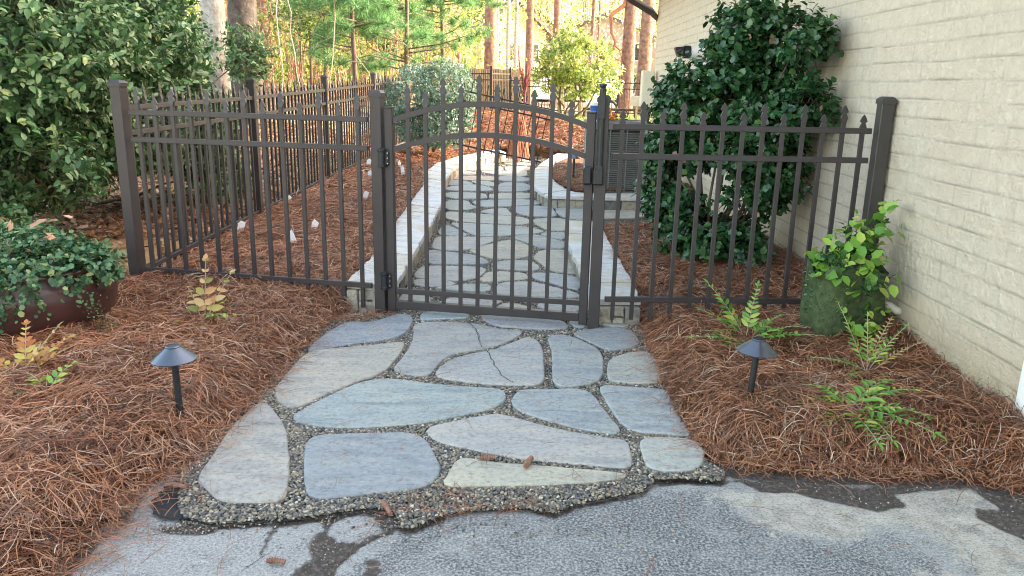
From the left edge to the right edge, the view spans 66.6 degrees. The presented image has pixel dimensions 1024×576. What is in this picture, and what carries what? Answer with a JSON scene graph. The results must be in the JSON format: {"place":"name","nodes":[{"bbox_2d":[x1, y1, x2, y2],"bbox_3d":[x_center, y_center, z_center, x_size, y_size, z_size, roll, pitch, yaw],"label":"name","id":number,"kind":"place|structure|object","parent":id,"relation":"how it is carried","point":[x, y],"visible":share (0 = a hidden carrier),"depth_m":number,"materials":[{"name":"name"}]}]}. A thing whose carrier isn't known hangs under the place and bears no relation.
{"place":"outdoors","nodes":[
{"label":"outdoors","id":0,"kind":"place"},
{"bbox_2d":[32,58,709,461],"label":"ground","id":1,"kind":"structure","parent":0,"point":[544,152],"depth_m":11.94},
{"bbox_2d":[0,0,281,223],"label":"elaeagnus shrub","id":2,"kind":"object","parent":1,"relation":"on","point":[63,63],"visible":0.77,"depth_m":5.69,"materials":[{"name":"green plant"}]},
{"bbox_2d":[76,237,214,269],"bbox_3d":[-3.485,-0.242,6.134,2.089,0.001,1.674,1,15,0],"label":"straw","id":3,"kind":"object","parent":1,"relation":"on","point":[122,247],"visible":0.04,"depth_m":6.52,"materials":[{"name":"brown plant"}]},
{"bbox_2d":[127,78,262,266],"bbox_3d":[-2.456,-0.945,6.289,0.080,1.472,2.456,1,15,0],"label":"metal fence","id":4,"kind":"object","parent":1,"relation":"on","point":[250,98],"visible":0.74,"depth_m":6.20,"materials":[{"name":"brown metal"}]},
{"bbox_2d":[6,76,422,265],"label":"fallen leaves","id":5,"kind":"object","parent":1,"relation":"on","point":[105,223],"visible":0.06,"depth_m":8.00,"materials":[{"name":"brown plant"}]},
{"bbox_2d":[200,0,232,171],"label":"oak tree","id":6,"kind":"object","parent":1,"relation":"on","point":[214,10],"visible":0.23,"depth_m":10.38,"materials":[{"name":"grey plant"}]},
{"bbox_2d":[107,80,387,314],"bbox_3d":[-1.648,-0.567,4.901,1.805,1.402,0.087,4,15,11],"label":"metal fence","id":7,"kind":"object","parent":1,"relation":"on","point":[124,138],"visible":0.9,"depth_m":4.88,"materials":[{"name":"brown metal"}]},
{"bbox_2d":[227,0,272,122],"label":"oak tree","id":8,"kind":"object","parent":1,"relation":"on","point":[246,10],"visible":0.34,"depth_m":16.15,"materials":[{"name":"brown plant"}]},
{"bbox_2d":[256,0,271,87],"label":"pine tree","id":9,"kind":"object","parent":1,"relation":"on","point":[264,5],"visible":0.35,"depth_m":22.71,"materials":[{"name":"brown plant"}]},
{"bbox_2d":[256,75,330,209],"bbox_3d":[-2.381,-1.621,8.671,0.082,1.472,2.508,2,15,2],"label":"metal fence","id":10,"kind":"object","parent":1,"relation":"on","point":[323,87],"visible":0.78,"depth_m":8.60,"materials":[{"name":"brown metal"}]},
{"bbox_2d":[292,31,299,83],"bbox_3d":[-6.920,-14.152,23.968,5.100,15.466,5.004,3,15,6],"label":"pine tree","id":11,"kind":"object","parent":1,"relation":"on","point":[297,73],"visible":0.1,"depth_m":25.49,"materials":[{"name":"brown plant"}]},
{"bbox_2d":[257,0,335,73],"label":"sapling","id":12,"kind":"object","parent":1,"relation":"on","point":[281,41],"visible":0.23,"depth_m":22.84,"materials":[{"name":"green plant"}]},
{"bbox_2d":[261,0,358,103],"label":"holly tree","id":13,"kind":"object","parent":1,"relation":"on","point":[286,14],"visible":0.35,"depth_m":18.99,"materials":[{"name":"green plant"}]},
{"bbox_2d":[293,1,370,74],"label":"sapling","id":14,"kind":"object","parent":1,"relation":"on","point":[323,16],"visible":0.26,"depth_m":17.62,"materials":[{"name":"green plant"}]},
{"bbox_2d":[186,0,482,125],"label":"undergrowth","id":15,"kind":"object","parent":1,"relation":"on","point":[301,66],"visible":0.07,"depth_m":21.44,"materials":[{"name":"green plant"}]},
{"bbox_2d":[281,0,415,135],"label":"young pine","id":16,"kind":"object","parent":1,"relation":"on","point":[363,10],"visible":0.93,"depth_m":14.35,"materials":[{"name":"green plant"}]},
{"bbox_2d":[255,0,429,99],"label":"bare branches","id":17,"kind":"object","parent":16,"relation":"hanging from","point":[290,20],"visible":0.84,"depth_m":13.64,"materials":[{"name":"brown wood"}]},
{"bbox_2d":[328,72,375,175],"bbox_3d":[-2.231,-2.303,11.024,0.084,1.472,2.415,2,15,4],"label":"metal fence","id":18,"kind":"object","parent":1,"relation":"on","point":[364,101],"visible":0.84,"depth_m":10.86,"materials":[{"name":"brown metal"}]},
{"bbox_2d":[174,0,567,101],"bbox_3d":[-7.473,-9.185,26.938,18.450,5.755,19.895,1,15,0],"label":"distant woods","id":19,"kind":"object","parent":1,"relation":"on","point":[260,15],"visible":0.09,"depth_m":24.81,"materials":[{"name":"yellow plant"}]},
{"bbox_2d":[340,0,431,85],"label":"sapling","id":20,"kind":"object","parent":1,"relation":"on","point":[386,48],"visible":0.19,"depth_m":20.86,"materials":[{"name":"green plant"}]},
{"bbox_2d":[376,74,408,145],"bbox_3d":[-2.028,-2.971,13.328,0.078,1.472,2.414,2,15,4],"label":"metal fence","id":21,"kind":"object","parent":1,"relation":"on","point":[382,84],"visible":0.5,"depth_m":13.19,"materials":[{"name":"brown metal"}]},
{"bbox_2d":[317,0,496,86],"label":"young pine","id":22,"kind":"object","parent":1,"relation":"on","point":[370,67],"visible":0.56,"depth_m":15.94,"materials":[{"name":"green plant"}]},
{"bbox_2d":[346,150,505,312],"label":"retaining wall","id":23,"kind":"structure","parent":1,"relation":"on","point":[434,182],"depth_m":7.02,"materials":[{"name":"grey stone"}]},
{"bbox_2d":[391,0,474,85],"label":"sapling","id":24,"kind":"object","parent":1,"relation":"on","point":[447,50],"visible":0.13,"depth_m":23.73,"materials":[{"name":"green plant"}]},
{"bbox_2d":[224,0,658,69],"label":"distant trunks","id":25,"kind":"object","parent":1,"relation":"on","point":[585,5],"visible":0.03,"depth_m":64.07,"materials":[{"name":"brown plant"}]},
{"bbox_2d":[393,0,503,75],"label":"young pine","id":26,"kind":"object","parent":1,"relation":"on","point":[440,6],"visible":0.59,"depth_m":17.79,"materials":[{"name":"green plant"}]},
{"bbox_2d":[455,5,460,87],"bbox_3d":[-1.600,-13.833,28.721,5.596,14.225,4.656,11,18,34],"label":"pine tree","id":27,"kind":"object","parent":1,"relation":"on","point":[458,56],"visible":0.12,"depth_m":29.64,"materials":[{"name":"brown plant"}]},
{"bbox_2d":[464,69,489,108],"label":"metal fence","id":28,"kind":"object","parent":1,"relation":"on","point":[481,73],"visible":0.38,"depth_m":23.50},
{"bbox_2d":[303,0,658,68],"bbox_3d":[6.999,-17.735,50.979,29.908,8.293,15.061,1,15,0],"label":"distant woods","id":29,"kind":"object","parent":1,"relation":"on","point":[551,15],"visible":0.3,"depth_m":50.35,"materials":[{"name":"yellow plant"}]},
{"bbox_2d":[159,160,804,307],"bbox_3d":[-0.085,-0.970,8.715,4.998,0.366,7.829,1,15,0],"label":"pine straw","id":30,"kind":"object","parent":1,"relation":"on","point":[644,247],"visible":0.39,"depth_m":5.85,"materials":[{"name":"brown plant"}]},
{"bbox_2d":[484,1,496,100],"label":"pine tree","id":31,"kind":"object","parent":1,"relation":"on","point":[490,47],"visible":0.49,"depth_m":28.50,"materials":[{"name":"brown plant"}]},
{"bbox_2d":[472,68,508,109],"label":"board fence","id":32,"kind":"object","parent":1,"relation":"on","point":[477,71],"visible":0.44,"depth_m":26.57,"materials":[{"name":"brown wood"}]},
{"bbox_2d":[496,7,498,68],"bbox_3d":[-0.658,-16.975,37.948,0.213,15.000,0.209,1,15,0],"label":"pine tree","id":33,"kind":"object","parent":1,"relation":"on","point":[497,52],"visible":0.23,"depth_m":39.02,"materials":[{"name":"brown plant"}]},
{"bbox_2d":[490,66,510,109],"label":"metal fence","id":34,"kind":"object","parent":1,"relation":"on","point":[498,73],"visible":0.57,"depth_m":24.43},
{"bbox_2d":[450,81,550,164],"bbox_3d":[-0.173,-2.720,12.841,1.550,1.108,0.022,12,18,-3],"label":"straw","id":35,"kind":"object","parent":1,"relation":"on","point":[508,110],"visible":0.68,"depth_m":12.81,"materials":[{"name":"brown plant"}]},
{"bbox_2d":[450,0,552,74],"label":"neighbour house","id":36,"kind":"structure","parent":1,"relation":"on","point":[521,28],"depth_m":53.96,"materials":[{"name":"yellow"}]},
{"bbox_2d":[510,42,520,61],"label":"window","id":37,"kind":"structure","parent":36,"relation":"in","point":[511,58],"depth_m":54.03,"materials":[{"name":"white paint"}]},
{"bbox_2d":[533,43,538,62],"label":"window","id":38,"kind":"structure","parent":36,"relation":"in","point":[534,44],"depth_m":54.80,"materials":[{"name":"white paint"}]},
{"bbox_2d":[505,0,510,68],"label":"pine tree","id":39,"kind":"object","parent":1,"relation":"on","point":[508,19],"visible":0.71,"depth_m":43.72,"materials":[{"name":"plant"}]},
{"bbox_2d":[0,116,1023,575],"bbox_3d":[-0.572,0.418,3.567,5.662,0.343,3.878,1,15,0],"label":"pine straw","id":40,"kind":"object","parent":1,"relation":"on","point":[266,302],"visible":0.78,"depth_m":3.33,"materials":[{"name":"brown plant"}]},
{"bbox_2d":[0,202,64,251],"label":"trailing shrub","id":41,"kind":"object","parent":40,"relation":"on","point":[3,211],"visible":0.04,"depth_m":5.18,"materials":[{"name":"green plant"}]},
{"bbox_2d":[3,361,78,406],"bbox_3d":[-2.021,0.453,3.337,0.452,0.154,0.439,1,15,0],"label":"fern","id":42,"kind":"object","parent":40,"relation":"on","point":[54,373],"visible":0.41,"depth_m":3.41,"materials":[{"name":"green plant"}]},
{"bbox_2d":[0,319,84,382],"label":"fern","id":43,"kind":"object","parent":40,"relation":"on","point":[31,357],"visible":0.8,"depth_m":3.58,"materials":[{"name":"yellow plant"}]},
{"bbox_2d":[0,215,131,340],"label":"potted plant","id":44,"kind":"object","parent":40,"relation":"on","point":[45,282],"visible":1,"depth_m":4.05,"materials":[{"name":"plant"}]},
{"bbox_2d":[150,343,197,422],"bbox_3d":[-1.347,0.461,3.155,0.176,0.485,0.176,0,15,0],"label":"path light","id":45,"kind":"object","parent":40,"relation":"on","point":[173,356],"visible":0.95,"depth_m":3.08,"materials":[{"name":"metal"}]},
{"bbox_2d":[155,253,254,340],"bbox_3d":[-1.716,0.053,4.233,0.539,0.427,0.511,6,15,18],"label":"fern","id":46,"kind":"object","parent":40,"relation":"on","point":[200,303],"visible":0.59,"depth_m":4.30,"materials":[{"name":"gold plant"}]},
{"bbox_2d":[295,107,647,197],"bbox_3d":[0.609,-2.735,14.308,5.448,0.838,12.663,2,15,4],"label":"pine straw","id":47,"kind":"object","parent":40,"relation":"on","point":[350,174],"visible":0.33,"depth_m":14.09,"materials":[{"name":"brown plant"}]},
{"bbox_2d":[384,55,476,151],"bbox_3d":[-1.339,-3.091,13.112,1.648,1.592,1.768,1,15,0],"label":"hedge","id":48,"kind":"object","parent":47,"relation":"on","point":[426,76],"visible":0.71,"depth_m":12.69,"materials":[{"name":"green plant"}]},
{"bbox_2d":[25,157,1002,520],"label":"strewn leaves","id":49,"kind":"object","parent":40,"relation":"on","point":[277,333],"visible":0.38,"depth_m":3.40,"materials":[{"name":"brown plant"}]},
{"bbox_2d":[507,110,529,161],"bbox_3d":[0.118,-2.818,14.357,0.455,1.022,0.480,1,15,0],"label":"weeping maple","id":50,"kind":"object","parent":40,"relation":"on","point":[520,145],"visible":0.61,"depth_m":14.32,"materials":[{"name":"plant"}]},
{"bbox_2d":[517,47,532,152],"bbox_3d":[0.224,-3.646,15.174,0.327,2.155,0.193,-3,15,-15],"label":"red maple","id":51,"kind":"object","parent":40,"relation":"on","point":[525,80],"visible":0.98,"depth_m":15.06,"materials":[{"name":"red plant"}]},
{"bbox_2d":[572,154,579,176],"bbox_3d":[0.832,-1.581,10.537,0.176,0.460,0.176,1,15,0],"label":"path light","id":52,"kind":"object","parent":40,"relation":"on","point":[574,157],"visible":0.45,"depth_m":10.49,"materials":[{"name":"metal"}]},
{"bbox_2d":[590,103,597,118],"bbox_3d":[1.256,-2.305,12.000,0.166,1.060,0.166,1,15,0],"label":"bucket","id":53,"kind":"object","parent":40,"relation":"on","point":[593,106],"visible":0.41,"depth_m":11.82,"materials":[{"name":"white paint"}]},
{"bbox_2d":[583,119,648,192],"bbox_3d":[1.444,-1.635,9.725,1.071,0.897,0.730,1,15,0],"label":"air conditioner","id":54,"kind":"object","parent":40,"relation":"on","point":[630,166],"visible":0.35,"depth_m":9.40,"materials":[{"name":"metal"}]},
{"bbox_2d":[609,109,620,120],"bbox_3d":[1.197,-2.095,9.449,0.270,0.145,0.282,1,15,0],"label":"flower bunch","id":55,"kind":"object","parent":54,"relation":"on","point":[613,118],"visible":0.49,"depth_m":9.42,"materials":[{"name":"plant"}]},
{"bbox_2d":[631,0,843,270],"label":"camellia shrub","id":56,"kind":"object","parent":40,"relation":"on","point":[753,77],"visible":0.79,"depth_m":5.56,"materials":[{"name":"green plant"}]},
{"bbox_2d":[672,34,822,216],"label":"caught leaves","id":57,"kind":"object","parent":56,"relation":"in","point":[770,42],"visible":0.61,"depth_m":5.36,"materials":[{"name":"brown plant"}]},
{"bbox_2d":[689,278,824,348],"bbox_3d":[1.307,0.176,4.111,0.718,0.356,0.453,5,15,13],"label":"fern","id":58,"kind":"object","parent":40,"relation":"on","point":[746,319],"visible":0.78,"depth_m":4.22,"materials":[{"name":"green plant"}]},
{"bbox_2d":[736,337,777,396],"bbox_3d":[1.037,0.439,3.385,0.176,0.465,0.176,4,15,-1],"label":"path light","id":59,"kind":"object","parent":40,"relation":"on","point":[756,348],"visible":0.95,"depth_m":3.31,"materials":[{"name":"metal"}]},
{"bbox_2d":[754,379,947,450],"bbox_3d":[1.390,0.523,3.205,0.711,0.168,0.573,1,15,0],"label":"fern","id":60,"kind":"object","parent":40,"relation":"on","point":[875,388],"visible":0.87,"depth_m":3.21,"materials":[{"name":"green plant"}]},
{"bbox_2d":[799,200,904,344],"bbox_3d":[1.861,-0.058,4.222,0.549,0.844,0.485,-1,15,-7],"label":"planter bag","id":61,"kind":"object","parent":40,"relation":"on","point":[858,291],"visible":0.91,"depth_m":4.17,"materials":[{"name":"green plant"}]},
{"bbox_2d":[806,296,921,385],"bbox_3d":[1.696,0.244,3.685,0.542,0.340,0.372,1,15,0],"label":"fern","id":62,"kind":"object","parent":40,"relation":"on","point":[874,357],"visible":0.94,"depth_m":3.73,"materials":[{"name":"green plant"}]},
{"bbox_2d":[878,312,1023,442],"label":"straw wisps","id":63,"kind":"object","parent":40,"relation":"on","point":[928,356],"visible":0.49,"depth_m":3.52,"materials":[{"name":"brown plant"}]},
{"bbox_2d":[511,69,519,102],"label":"board fence","id":64,"kind":"object","parent":1,"relation":"on","point":[516,73],"visible":0.31,"depth_m":28.47,"materials":[{"name":"brown wood"}]},
{"bbox_2d":[513,0,518,69],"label":"pine tree","id":65,"kind":"object","parent":1,"relation":"on","point":[516,21],"visible":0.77,"depth_m":44.70,"materials":[{"name":"plant"}]},
{"bbox_2d":[512,65,537,101],"bbox_3d":[-0.036,-8.624,33.318,2.499,1.771,1.854,1,15,0],"label":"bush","id":66,"kind":"object","parent":1,"relation":"on","point":[522,82],"visible":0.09,"depth_m":33.24,"materials":[{"name":"red plant"}]},
{"bbox_2d":[525,0,533,103],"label":"pine tree","id":67,"kind":"object","parent":1,"relation":"on","point":[529,25],"visible":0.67,"depth_m":29.46,"materials":[{"name":"brown plant"}]},
{"bbox_2d":[509,76,557,110],"bbox_3d":[0.713,-6.347,25.486,1.714,1.256,0.075,5,15,16],"label":"metal fence","id":68,"kind":"object","parent":1,"relation":"on","point":[511,80],"visible":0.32,"depth_m":25.51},
{"bbox_2d":[537,10,560,57],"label":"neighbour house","id":69,"kind":"structure","parent":1,"relation":"on","point":[549,27],"depth_m":78.08,"materials":[{"name":"beige"}]},
{"bbox_2d":[552,0,560,107],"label":"pine tree","id":70,"kind":"object","parent":1,"relation":"on","point":[557,13],"visible":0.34,"depth_m":31.17,"materials":[{"name":"brown plant"}]},
{"bbox_2d":[559,81,616,113],"bbox_3d":[2.411,-6.142,24.862,2.009,1.260,0.079,7,16,22],"label":"metal fence","id":71,"kind":"object","parent":1,"relation":"on","point":[582,100],"visible":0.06,"depth_m":24.99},
{"bbox_2d":[534,154,643,210],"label":"retaining wall","id":72,"kind":"structure","parent":1,"relation":"on","point":[628,201],"depth_m":9.34,"materials":[{"name":"grey stone"}]},
{"bbox_2d":[587,0,595,92],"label":"pine tree","id":73,"kind":"object","parent":1,"relation":"on","point":[592,19],"visible":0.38,"depth_m":32.20,"materials":[{"name":"brown plant"}]},
{"bbox_2d":[546,13,655,72],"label":"neighbour house","id":74,"kind":"structure","parent":1,"relation":"on","point":[616,26],"depth_m":59.02,"materials":[{"name":"beige"}]},
{"bbox_2d":[635,43,638,60],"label":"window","id":75,"kind":"structure","parent":74,"relation":"in","point":[636,44],"depth_m":58.79,"materials":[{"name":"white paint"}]},
{"bbox_2d":[564,221,640,325],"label":"retaining wall","id":76,"kind":"structure","parent":1,"relation":"on","point":[621,312],"depth_m":5.25,"materials":[{"name":"grey stone"}]},
{"bbox_2d":[618,1,636,113],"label":"pine tree","id":77,"kind":"object","parent":1,"relation":"on","point":[629,34],"visible":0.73,"depth_m":26.64,"materials":[{"name":"brown plant"}]},
{"bbox_2d":[599,0,626,65],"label":"bare limb","id":78,"kind":"object","parent":77,"relation":"attached to","point":[618,9],"visible":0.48,"depth_m":26.38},
{"bbox_2d":[634,0,653,114],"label":"pine tree","id":79,"kind":"object","parent":1,"relation":"on","point":[645,49],"visible":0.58,"depth_m":25.25,"materials":[{"name":"brown plant"}]},
{"bbox_2d":[588,95,897,328],"bbox_3d":[1.296,-0.409,4.531,1.682,1.397,0.089,1,15,-2],"label":"metal fence","id":80,"kind":"object","parent":1,"relation":"on","point":[884,116],"visible":0.88,"depth_m":4.48,"materials":[{"name":"brown metal"}]},
{"bbox_2d":[583,83,606,185],"bbox_3d":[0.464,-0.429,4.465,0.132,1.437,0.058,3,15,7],"label":"gate latch","id":81,"kind":"object","parent":80,"relation":"attached to","point":[598,172],"visible":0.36,"depth_m":4.35,"materials":[{"name":"black plastic"}]},
{"bbox_2d":[627,0,1023,421],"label":"brick house","id":82,"kind":"structure","parent":1,"relation":"on","point":[948,75],"depth_m":3.92,"materials":[{"name":"beige paint"}]},
{"bbox_2d":[639,70,654,131],"bbox_3d":[2.155,-2.704,12.607,0.200,1.560,0.176,1,15,0],"label":"utility box","id":83,"kind":"object","parent":82,"relation":"attached to","point":[646,82],"visible":0.56,"depth_m":12.41,"materials":[{"name":"beige paint"}]},
{"bbox_2d":[674,45,706,58],"bbox_3d":[2.011,-2.486,8.229,0.598,0.132,0.140,1,15,0],"label":"security camera","id":84,"kind":"object","parent":82,"relation":"attached to","point":[693,50],"visible":0.37,"depth_m":8.18,"materials":[{"name":"black plastic"}]},
{"bbox_2d":[885,301,900,314],"bbox_3d":[2.083,0.106,4.311,0.171,0.084,0.060,9,16,27],"label":"drain pipe","id":85,"kind":"object","parent":82,"relation":"attached to","point":[895,309],"visible":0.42,"depth_m":4.28,"materials":[{"name":"plastic"}]},
{"bbox_2d":[196,0,656,54],"label":"sky","id":86,"kind":"structure","parent":0,"point":[199,0],"materials":[{"name":"white"}]},
{"bbox_2d":[177,156,724,528],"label":"path","id":87,"kind":"structure","parent":0,"point":[375,463],"depth_m":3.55,"materials":[{"name":"stone"}]},
{"bbox_2d":[381,500,392,515],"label":"pine twig","id":88,"kind":"object","parent":87,"relation":"on","point":[385,505],"visible":1,"depth_m":2.63,"materials":[{"name":"brown plant"}]},
{"bbox_2d":[377,74,596,324],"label":"gate","id":89,"kind":"structure","parent":87,"relation":"on","point":[386,157],"depth_m":4.62,"materials":[{"name":"brown metal"}]},
{"bbox_2d":[480,454,495,459],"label":"pine twig","id":90,"kind":"object","parent":87,"relation":"on","point":[486,456],"visible":1,"depth_m":2.97,"materials":[{"name":"brown plant"}]},
{"bbox_2d":[523,455,533,468],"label":"leaf","id":91,"kind":"object","parent":87,"relation":"on","point":[528,461],"visible":1,"depth_m":2.93,"materials":[{"name":"brown plant"}]},
{"bbox_2d":[47,174,1023,575],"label":"loose needles","id":92,"kind":"object","parent":87,"relation":"on","point":[279,376],"visible":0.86,"depth_m":2.90,"materials":[{"name":"plant"}]},
{"bbox_2d":[51,463,1023,575],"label":"driveway","id":93,"kind":"structure","parent":0,"point":[726,502],"depth_m":2.53,"materials":[{"name":"grey concrete"}]},
{"bbox_2d":[151,480,182,518],"bbox_3d":[-1.180,0.730,2.693,0.126,0.001,0.278,-2,15,-13],"label":"weed fabric","id":94,"kind":"object","parent":93,"relation":"on","point":[167,505],"visible":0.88,"depth_m":2.66,"materials":[{"name":"black fabric"}]},
{"bbox_2d":[164,482,187,489],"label":"pine twig","id":95,"kind":"object","parent":94,"relation":"on","point":[181,485],"visible":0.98,"depth_m":2.72,"materials":[{"name":"brown plant"}]},
{"bbox_2d":[266,557,285,564],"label":"pine twig","id":96,"kind":"object","parent":93,"relation":"on","point":[271,560],"visible":1,"depth_m":2.35,"materials":[{"name":"brown wood"}]},
{"bbox_2d":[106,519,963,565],"bbox_3d":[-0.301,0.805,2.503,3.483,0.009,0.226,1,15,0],"label":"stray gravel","id":97,"kind":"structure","parent":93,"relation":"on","point":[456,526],"depth_m":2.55,"materials":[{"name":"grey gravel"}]},
{"bbox_2d":[246,492,906,575],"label":"driveway crack","id":98,"kind":"object","parent":93,"relation":"on","point":[362,543],"visible":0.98,"depth_m":2.47,"materials":[{"name":"asphalt"}]},
{"bbox_2d":[155,478,1023,575],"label":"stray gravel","id":99,"kind":"structure","parent":93,"relation":"on","point":[207,528],"depth_m":2.56,"materials":[{"name":"grey gravel"}]},
{"bbox_2d":[454,77,635,99],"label":"road","id":100,"kind":"structure","parent":0,"point":[541,95],"depth_m":41.90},
{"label":"lawn","id":101,"kind":"structure","parent":0,"visible":0},
{"bbox_2d":[549,83,583,115],"bbox_3d":[1.616,-5.755,23.893,1.100,0.985,0.450,1,15,0],"label":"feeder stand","id":102,"kind":"object","parent":101,"relation":"on","point":[562,101],"visible":0.36,"depth_m":23.78,"materials":[{"name":"beige"}]},
{"bbox_2d":[529,22,625,117],"bbox_3d":[1.688,-5.513,20.244,2.491,2.624,2.351,1,15,0],"label":"rhododendron","id":103,"kind":"object","parent":101,"relation":"on","point":[572,71],"visible":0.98,"depth_m":19.84,"materials":[{"name":"green plant"}]},
{"bbox_2d":[585,95,597,115],"bbox_3d":[2.460,-5.437,23.372,0.560,0.680,0.560,1,15,0],"label":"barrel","id":104,"kind":"object","parent":101,"relation":"on","point":[594,100],"visible":0.29,"depth_m":23.17,"materials":[{"name":"white paint"}]},
{"bbox_2d":[556,113,650,122],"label":"grass","id":105,"kind":"structure","parent":101,"relation":"on","point":[629,117],"depth_m":22.53,"materials":[{"name":"plant"}]},
{"bbox_2d":[583,107,641,117],"bbox_3d":[3.575,-4.916,22.370,3.108,0.440,0.098,4,15,11],"label":"log rail","id":106,"kind":"object","parent":101,"relation":"on","point":[612,109],"visible":0.2,"depth_m":22.40,"materials":[{"name":"brown wood"}]},
{"bbox_2d":[616,76,640,114],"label":"metal fence","id":107,"kind":"object","parent":101,"relation":"on","point":[618,103],"visible":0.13,"depth_m":24.33,"materials":[{"name":"black metal"}]},
{"bbox_2d":[630,96,639,119],"bbox_3d":[3.192,-4.539,19.996,0.340,0.750,0.050,1,15,0],"label":"garden sign","id":108,"kind":"object","parent":101,"relation":"on","point":[634,100],"visible":0.59,"depth_m":19.92,"materials":[{"name":"brown wood"}]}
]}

